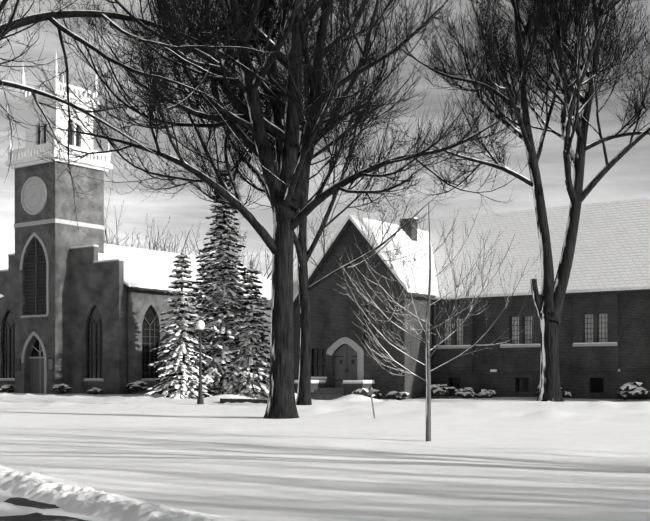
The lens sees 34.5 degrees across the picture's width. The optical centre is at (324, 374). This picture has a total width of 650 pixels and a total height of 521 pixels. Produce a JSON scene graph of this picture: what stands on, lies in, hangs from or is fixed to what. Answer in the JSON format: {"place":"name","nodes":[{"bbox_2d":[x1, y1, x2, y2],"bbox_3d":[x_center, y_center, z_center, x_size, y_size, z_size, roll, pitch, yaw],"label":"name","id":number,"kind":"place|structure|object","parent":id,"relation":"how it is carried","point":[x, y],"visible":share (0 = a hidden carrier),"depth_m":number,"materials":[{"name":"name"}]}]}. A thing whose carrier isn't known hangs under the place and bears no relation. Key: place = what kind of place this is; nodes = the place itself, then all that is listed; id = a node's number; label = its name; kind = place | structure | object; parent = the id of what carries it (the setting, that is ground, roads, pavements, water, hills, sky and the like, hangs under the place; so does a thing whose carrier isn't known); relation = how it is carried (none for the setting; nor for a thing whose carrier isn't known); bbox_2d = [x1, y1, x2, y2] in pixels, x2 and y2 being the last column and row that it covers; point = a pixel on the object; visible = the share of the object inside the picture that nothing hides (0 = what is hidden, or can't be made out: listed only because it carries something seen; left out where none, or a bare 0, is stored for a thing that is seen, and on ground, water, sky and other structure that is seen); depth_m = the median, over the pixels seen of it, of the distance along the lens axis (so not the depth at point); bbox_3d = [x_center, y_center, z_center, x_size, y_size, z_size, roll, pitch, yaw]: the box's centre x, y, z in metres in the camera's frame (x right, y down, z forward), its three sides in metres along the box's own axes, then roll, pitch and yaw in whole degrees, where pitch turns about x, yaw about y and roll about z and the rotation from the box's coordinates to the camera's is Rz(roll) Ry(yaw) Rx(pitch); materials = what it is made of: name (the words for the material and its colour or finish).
{"place":"outdoors","nodes":[
{"label":"outdoors","id":0,"kind":"place"},
{"bbox_2d":[0,497,87,520],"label":"road","id":1,"kind":"structure","parent":0,"point":[26,502],"depth_m":14.34,"materials":[{"name":"grey asphalt"}]},
{"bbox_2d":[5,152,112,164],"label":"cornice","id":2,"kind":"structure","parent":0,"point":[61,153],"depth_m":81.70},
{"bbox_2d":[0,245,157,378],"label":"ledge snow","id":3,"kind":"structure","parent":0,"point":[94,261],"depth_m":80.57,"materials":[{"name":"white snow"}]},
{"bbox_2d":[127,289,127,393],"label":"church downspout","id":4,"kind":"object","parent":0,"point":[127,339],"visible":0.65,"depth_m":78.57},
{"bbox_2d":[98,244,271,298],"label":"snowy roof","id":5,"kind":"structure","parent":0,"point":[147,268],"depth_m":86.31,"materials":[{"name":"white snow"}]},
{"bbox_2d":[0,392,649,520],"bbox_3d":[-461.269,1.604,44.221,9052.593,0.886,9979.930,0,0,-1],"label":"snow ground","id":6,"kind":"structure","parent":0,"point":[349,457],"depth_m":24.73,"materials":[{"name":"white snow"}]},
{"bbox_2d":[104,217,125,243],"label":"tree","id":7,"kind":"object","parent":6,"relation":"on","point":[109,235],"visible":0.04,"depth_m":140.73,"materials":[{"name":"grey plant"}]},
{"bbox_2d":[0,465,247,520],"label":"snow bank","id":8,"kind":"structure","parent":6,"relation":"on","point":[69,496],"depth_m":15.18,"materials":[{"name":"white snow"}]},
{"bbox_2d":[0,161,270,393],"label":"church walls","id":9,"kind":"structure","parent":6,"relation":"on","point":[81,284],"depth_m":80.78,"materials":[{"name":"grey stone"}]},
{"bbox_2d":[21,176,46,214],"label":"clock face","id":10,"kind":"object","parent":9,"relation":"attached to","point":[33,201],"visible":0.96,"depth_m":81.47},
{"bbox_2d":[23,179,43,211],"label":"clock markings","id":11,"kind":"object","parent":10,"relation":"attached to","point":[33,195],"visible":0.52,"depth_m":81.55,"materials":[{"name":"grey"}]},
{"bbox_2d":[15,358,53,370],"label":"church notice boards","id":12,"kind":"object","parent":9,"relation":"attached to","point":[17,364],"visible":0.96,"depth_m":82.55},
{"bbox_2d":[49,359,51,369],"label":"church notice paper","id":13,"kind":"object","parent":12,"relation":"attached to","point":[50,364],"visible":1,"depth_m":80.34,"materials":[{"name":"white paper"}]},
{"bbox_2d":[24,238,45,314],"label":"church louvres","id":14,"kind":"object","parent":9,"relation":"in","point":[34,299],"visible":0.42,"depth_m":81.80,"materials":[{"name":"black wood"}]},
{"bbox_2d":[29,342,43,393],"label":"door frame","id":15,"kind":"object","parent":9,"relation":"in","point":[40,351],"visible":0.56,"depth_m":82.00,"materials":[{"name":"grey wood"}]},
{"bbox_2d":[30,358,43,393],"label":"church door","id":16,"kind":"structure","parent":9,"relation":"in","point":[34,375],"depth_m":82.29,"materials":[{"name":"grey wood"}]},
{"bbox_2d":[5,90,112,171],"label":"belfry","id":17,"kind":"object","parent":9,"relation":"on","point":[31,136],"visible":0.31,"depth_m":82.20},
{"bbox_2d":[38,124,78,149],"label":"belfry louvers","id":18,"kind":"object","parent":17,"relation":"in","point":[70,140],"depth_m":82.50,"materials":[{"name":"black wood"}]},
{"bbox_2d":[10,142,107,162],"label":"balustrade","id":19,"kind":"object","parent":17,"relation":"on","point":[33,150],"visible":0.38,"depth_m":81.76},
{"bbox_2d":[7,54,110,163],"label":"pinnacles","id":20,"kind":"object","parent":17,"relation":"on","point":[55,81],"visible":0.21,"depth_m":82.88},
{"bbox_2d":[24,82,94,100],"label":"parapet railing","id":21,"kind":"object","parent":17,"relation":"on","point":[70,86],"depth_m":82.28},
{"bbox_2d":[0,218,155,393],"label":"stone trim","id":22,"kind":"structure","parent":9,"relation":"attached to","point":[40,222],"depth_m":81.03,"materials":[{"name":"grey stone"}]},
{"bbox_2d":[2,315,158,378],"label":"church window frames","id":23,"kind":"structure","parent":9,"relation":"in","point":[91,350],"depth_m":80.44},
{"bbox_2d":[3,305,262,378],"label":"arched window panes","id":24,"kind":"structure","parent":23,"relation":"in","point":[149,315],"depth_m":80.81,"materials":[{"name":"black glass"}]},
{"bbox_2d":[124,284,269,300],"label":"trim","id":25,"kind":"structure","parent":9,"relation":"on","point":[138,288],"depth_m":80.00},
{"bbox_2d":[104,190,200,254],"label":"tree","id":26,"kind":"object","parent":6,"relation":"on","point":[164,243],"visible":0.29,"depth_m":129.60,"materials":[{"name":"grey plant"}]},
{"bbox_2d":[145,248,218,398],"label":"spruce","id":27,"kind":"object","parent":6,"relation":"on","point":[187,369],"depth_m":67.78,"materials":[{"name":"grey plant"}]},
{"bbox_2d":[197,330,203,403],"bbox_3d":[-7.066,-0.446,59.359,0.400,4.200,0.400,0,0,-1],"label":"lamp post","id":28,"kind":"object","parent":6,"relation":"on","point":[200,400],"visible":1,"depth_m":59.29,"materials":[{"name":"black metal"}]},
{"bbox_2d":[196,320,204,329],"bbox_3d":[-7.066,-2.826,59.359,0.500,0.580,0.500,0,0,-1],"label":"lamp globe","id":29,"kind":"object","parent":28,"relation":"on","point":[200,324],"visible":0.94,"depth_m":59.19,"materials":[{"name":"white glass"}]},
{"bbox_2d":[188,241,217,389],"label":"spruce","id":30,"kind":"object","parent":6,"relation":"on","point":[201,274],"depth_m":74.99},
{"bbox_2d":[0,0,407,244],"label":"tree","id":31,"kind":"object","parent":6,"relation":"on","point":[11,24],"visible":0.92,"depth_m":38.96,"materials":[{"name":"black plant"}]},
{"bbox_2d":[186,163,269,397],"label":"tall spruce","id":32,"kind":"object","parent":6,"relation":"on","point":[217,325],"depth_m":69.59,"materials":[{"name":"plant"}]},
{"bbox_2d":[184,217,296,280],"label":"tree","id":33,"kind":"object","parent":6,"relation":"on","point":[243,255],"visible":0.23,"depth_m":126.13,"materials":[{"name":"grey plant"}]},
{"bbox_2d":[220,398,267,402],"bbox_3d":[-4.184,1.490,58.391,4.200,0.300,0.300,0,0,36],"label":"bench","id":34,"kind":"object","parent":6,"relation":"on","point":[223,400],"visible":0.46,"depth_m":58.52,"materials":[{"name":"stone"}]},
{"bbox_2d":[218,260,270,398],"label":"spruce","id":35,"kind":"object","parent":6,"relation":"on","point":[260,346],"depth_m":68.80,"materials":[{"name":"plant"}]},
{"bbox_2d":[0,0,579,418],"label":"tree","id":36,"kind":"object","parent":6,"relation":"on","point":[281,402],"visible":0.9,"depth_m":41.77,"materials":[{"name":"black plant"}]},
{"bbox_2d":[180,0,459,404],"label":"tree","id":37,"kind":"object","parent":6,"relation":"on","point":[303,253],"visible":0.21,"depth_m":55.26,"materials":[{"name":"grey plant"}]},
{"bbox_2d":[0,381,648,399],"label":"shrubs","id":38,"kind":"object","parent":6,"relation":"on","point":[626,391],"visible":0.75,"depth_m":62.50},
{"bbox_2d":[311,388,343,399],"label":"entrance steps","id":39,"kind":"structure","parent":6,"relation":"on","point":[326,393],"depth_m":64.86,"materials":[{"name":"grey concrete"}]},
{"bbox_2d":[295,383,373,395],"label":"parish cheek walls","id":40,"kind":"structure","parent":6,"relation":"on","point":[349,389],"depth_m":63.88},
{"bbox_2d":[294,382,374,383],"bbox_3d":[0.574,0.497,65.101,4.500,0.080,2.350,0,0,36],"label":"wall coping","id":41,"kind":"object","parent":40,"relation":"on","point":[347,382],"visible":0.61,"depth_m":63.71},
{"bbox_2d":[368,387,374,417],"bbox_3d":[1.885,1.151,41.507,0.190,1.360,0.140,-8,0,-1],"label":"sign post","id":42,"kind":"object","parent":6,"relation":"on","point":[370,390],"visible":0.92,"depth_m":41.48,"materials":[{"name":"grey metal"}]},
{"bbox_2d":[332,195,545,440],"bbox_3d":[3.327,-1.702,30.149,6.227,7.265,5.169,0,0,-1],"label":"young tree","id":43,"kind":"object","parent":6,"relation":"on","point":[428,385],"visible":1,"depth_m":30.10,"materials":[{"name":"grey plant"}]},
{"bbox_2d":[293,218,649,399],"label":"brick building walls","id":44,"kind":"structure","parent":6,"relation":"on","point":[334,318],"depth_m":63.93,"materials":[{"name":"grey brick"}]},
{"bbox_2d":[335,344,356,387],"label":"arched double door","id":45,"kind":"structure","parent":44,"relation":"in","point":[346,351],"depth_m":66.30,"materials":[{"name":"grey wood"}]},
{"bbox_2d":[335,326,379,380],"bbox_3d":[1.965,-1.083,65.589,3.593,3.800,0.390,0,0,44],"label":"parish ironwork","id":46,"kind":"object","parent":45,"relation":"attached to","point":[376,337],"visible":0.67,"depth_m":64.51,"materials":[{"name":"black metal"}]},
{"bbox_2d":[265,219,649,310],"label":"roof trim","id":47,"kind":"structure","parent":44,"relation":"on","point":[337,240],"depth_m":64.22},
{"bbox_2d":[316,313,606,376],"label":"window panes","id":48,"kind":"structure","parent":44,"relation":"in","point":[517,330],"depth_m":62.64,"materials":[{"name":"grey glass"}]},
{"bbox_2d":[358,0,649,401],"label":"tree","id":49,"kind":"object","parent":6,"relation":"on","point":[557,21],"visible":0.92,"depth_m":57.37,"materials":[{"name":"black plant"}]},
{"bbox_2d":[0,0,649,280],"label":"sky","id":50,"kind":"structure","parent":0,"point":[629,178],"materials":[{"name":"grey"}]},
{"bbox_2d":[295,380,373,381],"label":"snow on wall","id":51,"kind":"structure","parent":0,"point":[343,380],"depth_m":64.10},
{"bbox_2d":[293,214,437,300],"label":"snow-covered roof","id":52,"kind":"structure","parent":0,"point":[419,274],"depth_m":66.31,"materials":[{"name":"white snow"}]},
{"bbox_2d":[264,198,649,307],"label":"roof","id":53,"kind":"structure","parent":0,"point":[612,250],"depth_m":65.38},
{"bbox_2d":[311,305,617,392],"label":"trim","id":54,"kind":"structure","parent":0,"point":[597,385],"depth_m":65.35,"materials":[{"name":"grey stone"}]},
{"bbox_2d":[311,342,619,377],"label":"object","id":55,"kind":"structure","parent":0,"point":[493,370],"depth_m":62.61,"materials":[{"name":"grey stone"}]},
{"bbox_2d":[445,314,606,344],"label":"parish curtains","id":56,"kind":"object","parent":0,"point":[604,329],"depth_m":62.32,"materials":[{"name":"grey fabric"}]}
]}

